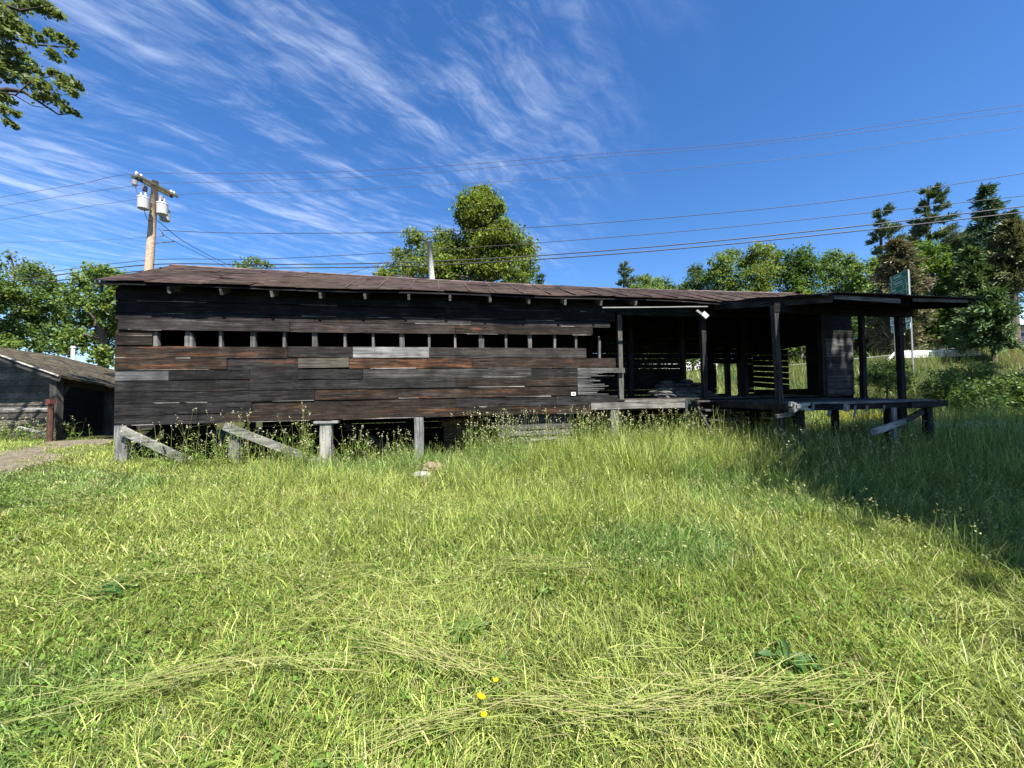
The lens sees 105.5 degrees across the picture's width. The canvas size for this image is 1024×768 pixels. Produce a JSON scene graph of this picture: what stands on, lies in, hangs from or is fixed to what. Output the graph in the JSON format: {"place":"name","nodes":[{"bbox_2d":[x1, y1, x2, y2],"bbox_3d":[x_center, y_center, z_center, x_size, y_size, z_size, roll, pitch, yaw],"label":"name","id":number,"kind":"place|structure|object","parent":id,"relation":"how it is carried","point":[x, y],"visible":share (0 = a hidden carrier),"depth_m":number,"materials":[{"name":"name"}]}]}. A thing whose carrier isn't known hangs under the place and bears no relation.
{"place":"outdoors","nodes":[
{"label":"outdoors","id":0,"kind":"place"},
{"bbox_2d":[0,439,112,472],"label":"path","id":1,"kind":"structure","parent":0,"point":[23,454],"depth_m":7.43,"materials":[{"name":"beige gravel"}]},
{"bbox_2d":[0,338,1023,767],"bbox_3d":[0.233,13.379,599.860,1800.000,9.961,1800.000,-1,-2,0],"label":"ground","id":2,"kind":"structure","parent":0,"point":[98,434],"depth_m":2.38,"materials":[{"name":"green plant"}]},
{"bbox_2d":[0,260,36,350],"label":"leafy tree","id":3,"kind":"object","parent":2,"relation":"on","point":[9,338],"visible":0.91,"depth_m":20.80,"materials":[{"name":"green plant"}]},
{"bbox_2d":[0,249,45,305],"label":"thin tree","id":4,"kind":"object","parent":2,"relation":"on","point":[9,257],"visible":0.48,"depth_m":26.50,"materials":[{"name":"green plant"}]},
{"bbox_2d":[2,261,79,355],"bbox_3d":[-27.943,-2.905,23.151,6.836,9.930,3.403,-2,-2,33],"label":"leafy tree","id":5,"kind":"object","parent":2,"relation":"on","point":[34,310],"visible":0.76,"depth_m":22.03,"materials":[{"name":"green plant"}]},
{"bbox_2d":[0,0,87,130],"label":"maple tree","id":6,"kind":"object","parent":2,"relation":"on","point":[11,24],"visible":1,"depth_m":6.72,"materials":[{"name":"green plant"}]},
{"bbox_2d":[0,417,93,440],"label":"seeding grass","id":7,"kind":"structure","parent":2,"relation":"on","point":[8,431],"depth_m":9.59,"materials":[{"name":"green plant"}]},
{"bbox_2d":[45,399,55,441],"bbox_3d":[-10.887,0.955,9.172,0.130,1.215,0.120,-1,-2,0],"label":"iron post","id":8,"kind":"object","parent":2,"relation":"on","point":[50,416],"visible":0.84,"depth_m":9.15,"materials":[{"name":"metal"}]},
{"bbox_2d":[70,346,75,359],"bbox_3d":[-19.201,-0.004,17.016,0.185,3.306,0.185,-2,-2,22],"label":"white post","id":9,"kind":"object","parent":2,"relation":"on","point":[73,350],"visible":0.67,"depth_m":17.02,"materials":[{"name":"paint"}]},
{"bbox_2d":[0,347,155,439],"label":"shed","id":10,"kind":"structure","parent":2,"relation":"on","point":[78,391],"depth_m":10.26,"materials":[{"name":"grey wood"}]},
{"bbox_2d":[50,260,128,367],"bbox_3d":[-22.529,-2.264,21.261,4.848,8.500,3.201,-2,-2,24],"label":"leafy tree","id":11,"kind":"object","parent":2,"relation":"on","point":[101,336],"visible":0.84,"depth_m":20.72,"materials":[{"name":"green plant"}]},
{"bbox_2d":[87,576,139,596],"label":"dock plant","id":12,"kind":"object","parent":2,"relation":"on","point":[118,590],"visible":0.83,"depth_m":3.08,"materials":[{"name":"green plant"}]},
{"bbox_2d":[130,171,177,270],"bbox_3d":[-20.459,-4.874,22.260,1.823,13.545,2.296,0,-2,-31],"label":"utility pole","id":13,"kind":"object","parent":2,"relation":"on","point":[155,207],"visible":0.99,"depth_m":22.10,"materials":[{"name":"brown wood"}]},
{"bbox_2d":[0,237,146,242],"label":"power line","id":14,"kind":"object","parent":13,"relation":"attached to","point":[69,241],"visible":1,"depth_m":22.93,"materials":[{"name":"metal"}]},
{"bbox_2d":[165,236,224,266],"bbox_3d":[-20.411,-8.401,25.952,0.181,0.300,6.606,-1,-2,-2],"label":"power line","id":15,"kind":"object","parent":13,"relation":"attached to","point":[194,251],"visible":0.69,"depth_m":24.99,"materials":[{"name":"metal"}]},
{"bbox_2d":[158,221,234,267],"bbox_3d":[-20.373,-8.936,26.267,0.221,0.616,8.008,-1,-2,-1],"label":"power line","id":16,"kind":"object","parent":13,"relation":"attached to","point":[190,245],"visible":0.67,"depth_m":24.35,"materials":[{"name":"metal"}]},
{"bbox_2d":[1,110,1023,205],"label":"power line","id":17,"kind":"object","parent":13,"relation":"attached to","point":[512,165],"visible":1,"depth_m":20.68,"materials":[{"name":"metal"}]},
{"bbox_2d":[4,127,1021,219],"bbox_3d":[-2.405,-11.291,21.957,61.066,2.751,1.186,-1,-2,3],"label":"power line","id":18,"kind":"object","parent":13,"relation":"attached to","point":[506,181],"visible":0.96,"depth_m":22.32,"materials":[{"name":"metal"}]},
{"bbox_2d":[4,195,1023,278],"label":"power line","id":19,"kind":"object","parent":13,"relation":"attached to","point":[552,241],"visible":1,"depth_m":21.05,"materials":[{"name":"metal"}]},
{"bbox_2d":[4,104,1023,196],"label":"power line","id":20,"kind":"object","parent":13,"relation":"attached to","point":[512,160],"visible":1,"depth_m":20.25,"materials":[{"name":"metal"}]},
{"bbox_2d":[11,206,1023,281],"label":"power line","id":21,"kind":"object","parent":13,"relation":"attached to","point":[549,254],"visible":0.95,"depth_m":20.98,"materials":[{"name":"metal"}]},
{"bbox_2d":[21,212,1023,285],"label":"power line","id":22,"kind":"object","parent":13,"relation":"attached to","point":[605,254],"visible":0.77,"depth_m":20.39,"materials":[{"name":"metal"}]},
{"bbox_2d":[163,173,1023,233],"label":"power line","id":23,"kind":"object","parent":13,"relation":"attached to","point":[615,221],"visible":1,"depth_m":20.75,"materials":[{"name":"metal"}]},
{"bbox_2d":[229,256,275,269],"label":"distant tree","id":24,"kind":"object","parent":2,"relation":"on","point":[257,260],"visible":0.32,"depth_m":42.65,"materials":[{"name":"green plant"}]},
{"bbox_2d":[311,748,330,767],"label":"dock plant","id":25,"kind":"object","parent":2,"relation":"on","point":[320,762],"visible":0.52,"depth_m":1.65,"materials":[{"name":"green plant"}]},
{"bbox_2d":[413,471,428,480],"bbox_3d":[-1.688,1.708,7.276,0.334,0.178,0.300,0,-2,-34],"label":"rock","id":26,"kind":"object","parent":2,"relation":"on","point":[422,472],"visible":0.25,"depth_m":7.16,"materials":[{"name":"stone"}]},
{"bbox_2d":[426,242,434,278],"bbox_3d":[-3.912,-2.874,20.090,0.922,8.908,0.400,-1,-2,0],"label":"pole stub","id":27,"kind":"object","parent":2,"relation":"on","point":[431,274],"visible":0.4,"depth_m":20.06,"materials":[{"name":"grey metal"}]},
{"bbox_2d":[346,248,426,273],"bbox_3d":[-8.322,-8.307,26.158,6.005,3.146,0.434,1,-2,-43],"label":"power line","id":28,"kind":"object","parent":27,"relation":"attached to","point":[386,261],"visible":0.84,"depth_m":26.05,"materials":[{"name":"metal"}]},
{"bbox_2d":[422,461,441,471],"bbox_3d":[-1.531,1.623,7.568,0.428,0.243,0.286,9,0,-22],"label":"rock","id":29,"kind":"object","parent":2,"relation":"on","point":[425,468],"visible":0.52,"depth_m":7.45,"materials":[{"name":"stone"}]},
{"bbox_2d":[371,180,544,283],"bbox_3d":[-4.548,-8.245,32.209,14.822,17.733,7.169,-1,-2,0],"label":"maple tree","id":30,"kind":"object","parent":2,"relation":"on","point":[478,213],"visible":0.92,"depth_m":31.52,"materials":[{"name":"green plant"}]},
{"bbox_2d":[442,614,491,645],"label":"dock plant","id":31,"kind":"object","parent":2,"relation":"on","point":[464,636],"visible":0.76,"depth_m":2.57,"materials":[{"name":"green plant"}]},
{"bbox_2d":[477,692,482,727],"bbox_3d":[-0.153,1.578,1.877,0.029,0.160,0.030,-1,-2,0],"label":"buttercup","id":32,"kind":"object","parent":2,"relation":"on","point":[479,694],"visible":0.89,"depth_m":1.87,"materials":[{"name":"yellow plant"}]},
{"bbox_2d":[481,711,487,748],"bbox_3d":[-0.124,1.575,1.763,0.032,0.160,0.034,-1,-2,0],"label":"buttercup","id":33,"kind":"object","parent":2,"relation":"on","point":[484,714],"visible":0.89,"depth_m":1.76,"materials":[{"name":"yellow plant"}]},
{"bbox_2d":[493,677,498,705],"bbox_3d":[-0.080,1.580,1.976,0.031,0.160,0.032,-1,-2,0],"label":"buttercup","id":34,"kind":"object","parent":2,"relation":"on","point":[495,679],"visible":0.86,"depth_m":1.98,"materials":[{"name":"yellow plant"}]},
{"bbox_2d":[0,479,1023,767],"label":"clover","id":35,"kind":"object","parent":2,"relation":"on","point":[378,707],"depth_m":2.40,"materials":[{"name":"green plant"}]},
{"bbox_2d":[0,469,1023,767],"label":"cut grass","id":36,"kind":"structure","parent":2,"relation":"on","point":[598,701],"depth_m":2.00,"materials":[{"name":"plant"}]},
{"bbox_2d":[0,406,1023,603],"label":"seeding grass","id":37,"kind":"structure","parent":2,"relation":"on","point":[528,504],"depth_m":4.65,"materials":[{"name":"green plant"}]},
{"bbox_2d":[121,402,938,480],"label":"seeding grass","id":38,"kind":"structure","parent":2,"relation":"on","point":[304,439],"depth_m":7.61,"materials":[{"name":"green plant"}]},
{"bbox_2d":[94,264,986,464],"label":"lumber barn","id":39,"kind":"structure","parent":2,"relation":"on","point":[333,352],"depth_m":8.64,"materials":[{"name":"brown wood"}]},
{"bbox_2d":[651,394,669,397],"bbox_3d":[4.014,0.323,10.492,0.509,0.130,0.395,8,10,30],"label":"stone slab","id":40,"kind":"object","parent":39,"relation":"on","point":[660,395],"depth_m":10.36,"materials":[{"name":"grey stone"}]},
{"bbox_2d":[647,390,661,393],"bbox_3d":[3.887,0.233,10.585,0.422,0.116,0.356,3,-3,-10],"label":"stone slab","id":41,"kind":"object","parent":40,"relation":"on","point":[654,392],"depth_m":10.46,"materials":[{"name":"grey stone"}]},
{"bbox_2d":[661,390,672,393],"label":"stone slab","id":42,"kind":"object","parent":40,"relation":"on","point":[666,392],"depth_m":10.54,"materials":[{"name":"grey stone"}]},
{"bbox_2d":[666,394,676,397],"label":"stone slab","id":43,"kind":"object","parent":39,"relation":"on","point":[672,396],"depth_m":10.39,"materials":[{"name":"grey stone"}]},
{"bbox_2d":[674,393,688,397],"bbox_3d":[4.581,0.316,10.604,0.508,0.127,0.394,4,-3,18],"label":"stone slab","id":44,"kind":"object","parent":39,"relation":"on","point":[680,395],"depth_m":10.45,"materials":[{"name":"grey stone"}]},
{"bbox_2d":[672,390,685,393],"bbox_3d":[4.590,0.220,10.720,0.443,0.118,0.350,-9,1,-8],"label":"stone slab","id":45,"kind":"object","parent":44,"relation":"on","point":[678,391],"depth_m":10.60,"materials":[{"name":"grey stone"}]},
{"bbox_2d":[664,387,677,390],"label":"stone slab","id":46,"kind":"object","parent":45,"relation":"on","point":[671,388],"depth_m":10.63,"materials":[{"name":"grey stone"}]},
{"bbox_2d":[653,383,672,387],"bbox_3d":[4.235,0.044,10.928,0.380,0.150,0.520,0,-2,-39],"label":"stone slab","id":47,"kind":"object","parent":46,"relation":"on","point":[663,385],"depth_m":10.78,"materials":[{"name":"grey stone"}]},
{"bbox_2d":[658,380,673,383],"bbox_3d":[4.368,-0.047,11.056,0.428,0.131,0.488,-2,2,21],"label":"stone slab","id":48,"kind":"object","parent":47,"relation":"on","point":[666,381],"depth_m":10.91,"materials":[{"name":"grey stone"}]},
{"bbox_2d":[687,393,698,397],"bbox_3d":[4.880,0.312,10.669,0.449,0.144,0.570,6,5,28],"label":"stone slab","id":49,"kind":"object","parent":39,"relation":"on","point":[693,395],"depth_m":10.45,"materials":[{"name":"grey stone"}]},
{"bbox_2d":[682,390,695,393],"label":"stone slab","id":50,"kind":"object","parent":49,"relation":"on","point":[690,391],"depth_m":10.59,"materials":[{"name":"grey stone"}]},
{"bbox_2d":[708,393,717,396],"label":"stone slab","id":51,"kind":"object","parent":39,"relation":"on","point":[712,395],"depth_m":10.59,"materials":[{"name":"grey stone"}]},
{"bbox_2d":[534,272,546,284],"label":"spruce tree","id":52,"kind":"object","parent":2,"relation":"on","point":[539,281],"visible":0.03,"depth_m":42.24,"materials":[{"name":"green plant"}]},
{"bbox_2d":[534,585,554,597],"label":"dock plant","id":53,"kind":"object","parent":2,"relation":"on","point":[543,591],"visible":0.93,"depth_m":3.04,"materials":[{"name":"green plant"}]},
{"bbox_2d":[615,260,637,287],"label":"pine tree","id":54,"kind":"object","parent":2,"relation":"on","point":[627,280],"visible":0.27,"depth_m":50.07,"materials":[{"name":"green plant"}]},
{"bbox_2d":[602,353,667,368],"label":"bush","id":55,"kind":"object","parent":2,"relation":"on","point":[638,353],"visible":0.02,"depth_m":39.39,"materials":[{"name":"green plant"}]},
{"bbox_2d":[629,273,666,368],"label":"leafy tree","id":56,"kind":"object","parent":2,"relation":"on","point":[646,281],"visible":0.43,"depth_m":49.99,"materials":[{"name":"green plant"}]},
{"bbox_2d":[660,276,683,289],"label":"leafy tree","id":57,"kind":"object","parent":2,"relation":"on","point":[671,287],"visible":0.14,"depth_m":52.43,"materials":[{"name":"green plant"}]},
{"bbox_2d":[653,360,716,369],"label":"picket fence","id":58,"kind":"object","parent":2,"relation":"on","point":[686,366],"visible":0.06,"depth_m":46.52,"materials":[{"name":"paint"}]},
{"bbox_2d":[663,338,720,368],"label":"bush","id":59,"kind":"object","parent":2,"relation":"on","point":[695,362],"visible":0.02,"depth_m":39.83,"materials":[{"name":"green plant"}]},
{"bbox_2d":[674,262,711,366],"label":"leafy tree","id":60,"kind":"object","parent":2,"relation":"on","point":[692,283],"visible":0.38,"depth_m":49.12,"materials":[{"name":"green plant"}]},
{"bbox_2d":[696,247,752,366],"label":"leafy tree","id":61,"kind":"object","parent":2,"relation":"on","point":[716,272],"visible":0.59,"depth_m":46.06,"materials":[{"name":"green plant"}]},
{"bbox_2d":[737,287,760,358],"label":"bush","id":62,"kind":"object","parent":2,"relation":"on","point":[752,288],"visible":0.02,"depth_m":37.31,"materials":[{"name":"green plant"}]},
{"bbox_2d":[719,349,796,368],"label":"bush","id":63,"kind":"object","parent":2,"relation":"on","point":[754,360],"visible":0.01,"depth_m":39.12,"materials":[{"name":"green plant"}]},
{"bbox_2d":[729,240,792,291],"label":"leafy tree","id":64,"kind":"object","parent":2,"relation":"on","point":[761,269],"visible":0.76,"depth_m":44.39,"materials":[{"name":"green plant"}]},
{"bbox_2d":[755,637,824,678],"bbox_3d":[1.581,1.556,2.191,0.295,0.073,0.265,0,-2,-30],"label":"dock plant","id":65,"kind":"object","parent":2,"relation":"on","point":[798,669],"visible":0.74,"depth_m":2.20,"materials":[{"name":"green plant"}]},
{"bbox_2d":[791,285,810,362],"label":"bush","id":66,"kind":"object","parent":2,"relation":"on","point":[802,290],"visible":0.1,"depth_m":35.99,"materials":[{"name":"green plant"}]},
{"bbox_2d":[785,670,831,709],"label":"dock plant","id":67,"kind":"object","parent":2,"relation":"on","point":[826,702],"visible":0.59,"depth_m":1.95,"materials":[{"name":"green plant"}]},
{"bbox_2d":[772,240,847,293],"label":"leafy tree","id":68,"kind":"object","parent":2,"relation":"on","point":[803,262],"visible":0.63,"depth_m":43.00,"materials":[{"name":"green plant"}]},
{"bbox_2d":[782,316,858,362],"bbox_3d":[28.903,-4.610,37.455,9.858,9.285,7.372,-1,-2,0],"label":"bush","id":69,"kind":"object","parent":2,"relation":"on","point":[793,352],"visible":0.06,"depth_m":36.61,"materials":[{"name":"green plant"}]},
{"bbox_2d":[812,248,876,292],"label":"leafy tree","id":70,"kind":"object","parent":2,"relation":"on","point":[841,266],"visible":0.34,"depth_m":43.09,"materials":[{"name":"green plant"}]},
{"bbox_2d":[834,256,882,292],"bbox_3d":[36.354,-7.765,40.037,4.855,10.804,4.587,-2,-2,19],"label":"leafy tree","id":71,"kind":"object","parent":2,"relation":"on","point":[859,279],"visible":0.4,"depth_m":39.79,"materials":[{"name":"green plant"}]},
{"bbox_2d":[863,202,908,292],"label":"pine tree","id":72,"kind":"object","parent":2,"relation":"on","point":[874,238],"visible":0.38,"depth_m":52.19,"materials":[{"name":"green plant"}]},
{"bbox_2d":[854,356,921,398],"bbox_3d":[18.810,0.027,19.561,3.212,2.894,2.846,-1,-2,0],"label":"bush","id":73,"kind":"object","parent":2,"relation":"on","point":[878,380],"visible":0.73,"depth_m":19.29,"materials":[{"name":"green plant"}]},
{"bbox_2d":[852,286,932,356],"bbox_3d":[33.155,-4.810,36.428,7.868,8.860,7.278,-1,-2,0],"label":"bush","id":74,"kind":"object","parent":2,"relation":"on","point":[855,326],"visible":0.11,"depth_m":35.46,"materials":[{"name":"green plant"}]},
{"bbox_2d":[855,236,942,355],"bbox_3d":[29.026,-5.971,29.340,4.316,10.154,4.634,0,-2,-18],"label":"cedar tree","id":75,"kind":"object","parent":2,"relation":"on","point":[897,257],"visible":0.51,"depth_m":28.72,"materials":[{"name":"green plant"}]},
{"bbox_2d":[890,269,913,371],"bbox_3d":[24.972,-3.688,24.990,0.104,6.833,2.090,-2,-2,19],"label":"road sign","id":76,"kind":"object","parent":2,"relation":"on","point":[899,283],"visible":0.81,"depth_m":24.60,"materials":[{"name":"metal"}]},
{"bbox_2d":[867,293,948,354],"bbox_3d":[35.376,-4.643,34.177,9.306,7.561,6.271,-1,-2,0],"label":"bush","id":77,"kind":"object","parent":2,"relation":"on","point":[931,342],"visible":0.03,"depth_m":32.44,"materials":[{"name":"green plant"}]},
{"bbox_2d":[824,409,1023,420],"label":"yellow flowers","id":78,"kind":"object","parent":2,"relation":"on","point":[908,414],"visible":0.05,"depth_m":15.98,"materials":[{"name":"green plant"}]},
{"bbox_2d":[840,417,1023,433],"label":"white flowers","id":79,"kind":"object","parent":2,"relation":"on","point":[944,423],"visible":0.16,"depth_m":10.01,"materials":[{"name":"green plant"}]},
{"bbox_2d":[911,234,957,348],"bbox_3d":[36.194,-7.384,33.492,7.860,10.395,4.622,0,-2,-40],"label":"leafy tree","id":80,"kind":"object","parent":2,"relation":"on","point":[937,264],"visible":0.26,"depth_m":32.65,"materials":[{"name":"green plant"}]},
{"bbox_2d":[890,350,980,358],"bbox_3d":[28.018,-1.876,26.088,5.176,0.867,0.450,-1,-2,12],"label":"guard rail","id":81,"kind":"object","parent":2,"relation":"on","point":[921,352],"visible":0.41,"depth_m":25.96,"materials":[{"name":"metal"}]},
{"bbox_2d":[922,284,950,348],"bbox_3d":[38.166,-5.415,33.372,6.117,8.902,5.505,-1,-2,0],"label":"bush","id":82,"kind":"object","parent":2,"relation":"on","point":[939,324],"visible":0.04,"depth_m":32.88,"materials":[{"name":"green plant"}]},
{"bbox_2d":[901,181,976,286],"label":"pine tree","id":83,"kind":"object","parent":2,"relation":"on","point":[954,239],"visible":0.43,"depth_m":51.89,"materials":[{"name":"green plant"}]},
{"bbox_2d":[914,366,974,412],"bbox_3d":[19.049,0.545,16.879,2.555,2.715,1.843,0,-2,-21],"label":"bush","id":84,"kind":"object","parent":2,"relation":"on","point":[940,386],"visible":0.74,"depth_m":16.87,"materials":[{"name":"green plant"}]},
{"bbox_2d":[943,357,1003,386],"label":"bush","id":85,"kind":"object","parent":2,"relation":"on","point":[985,373],"visible":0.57,"depth_m":19.71,"materials":[{"name":"green plant"}]},
{"bbox_2d":[933,245,1020,347],"bbox_3d":[37.140,-6.353,31.045,4.906,9.882,4.980,-1,-2,0],"label":"cedar tree","id":86,"kind":"object","parent":2,"relation":"on","point":[970,268],"visible":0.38,"depth_m":30.89,"materials":[{"name":"green plant"}]},
{"bbox_2d":[942,377,1016,415],"bbox_3d":[18.042,0.824,15.000,3.364,2.181,1.899,0,-2,-37],"label":"bush","id":87,"kind":"object","parent":2,"relation":"on","point":[972,398],"visible":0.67,"depth_m":14.56,"materials":[{"name":"green plant"}]},
{"bbox_2d":[939,282,1023,361],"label":"leafy tree","id":88,"kind":"object","parent":2,"relation":"on","point":[987,323],"visible":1,"depth_m":24.08,"materials":[{"name":"green plant"}]},
{"bbox_2d":[958,182,1023,308],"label":"spruce tree","id":89,"kind":"object","parent":2,"relation":"on","point":[982,228],"visible":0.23,"depth_m":42.15,"materials":[{"name":"green plant"}]},
{"bbox_2d":[980,368,1023,411],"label":"bush","id":90,"kind":"object","parent":2,"relation":"on","point":[1016,395],"visible":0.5,"depth_m":15.76,"materials":[{"name":"green plant"}]},
{"bbox_2d":[983,217,1023,345],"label":"cedar tree","id":91,"kind":"object","parent":2,"relation":"on","point":[1006,253],"visible":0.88,"depth_m":29.93,"materials":[{"name":"green plant"}]},
{"bbox_2d":[996,368,1023,391],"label":"bush","id":92,"kind":"object","parent":2,"relation":"on","point":[1022,375],"visible":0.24,"depth_m":18.56,"materials":[{"name":"green plant"}]},
{"bbox_2d":[998,208,1023,302],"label":"spruce tree","id":93,"kind":"object","parent":2,"relation":"on","point":[1012,216],"visible":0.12,"depth_m":40.17,"materials":[{"name":"green plant"}]},
{"bbox_2d":[1019,309,1023,343],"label":"house","id":94,"kind":"structure","parent":2,"relation":"on","point":[1022,329],"depth_m":35.02,"materials":[{"name":"paint"}]},
{"bbox_2d":[1021,332,1023,342],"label":"window","id":95,"kind":"structure","parent":94,"relation":"in","point":[1022,333],"depth_m":34.98,"materials":[{"name":"glass"}]},
{"bbox_2d":[0,0,1023,368],"label":"sky","id":96,"kind":"structure","parent":0,"point":[177,90],"materials":[{"name":"blue"}]},
{"bbox_2d":[654,387,666,390],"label":"stone slab","id":97,"kind":"object","parent":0,"point":[660,388],"depth_m":10.67,"materials":[{"name":"grey stone"}]},
{"bbox_2d":[690,348,952,373],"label":"road","id":98,"kind":"structure","parent":0,"point":[855,358],"depth_m":27.94,"materials":[{"name":"grey asphalt"}]},
{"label":"stone slab","id":99,"kind":"object","parent":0,"visible":0},
{"bbox_2d":[671,383,682,386],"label":"stone slab","id":100,"kind":"object","parent":99,"relation":"on","point":[677,385],"depth_m":10.80,"materials":[{"name":"grey stone"}]},
{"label":"stone slab","id":101,"kind":"object","parent":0,"visible":0},
{"bbox_2d":[682,383,692,386],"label":"stone slab","id":102,"kind":"object","parent":101,"relation":"on","point":[687,384],"depth_m":10.89,"materials":[{"name":"grey stone"}]},
{"bbox_2d":[678,379,693,383],"bbox_3d":[5.010,-0.053,11.175,0.335,0.120,0.456,8,-12,-16],"label":"stone slab","id":103,"kind":"object","parent":102,"relation":"on","point":[686,381],"depth_m":11.03,"materials":[{"name":"grey stone"}]},
{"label":"stone slab","id":104,"kind":"object","parent":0,"visible":0},
{"bbox_2d":[691,382,700,386],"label":"stone slab","id":105,"kind":"object","parent":104,"relation":"on","point":[698,384],"depth_m":10.90,"materials":[{"name":"grey stone"}]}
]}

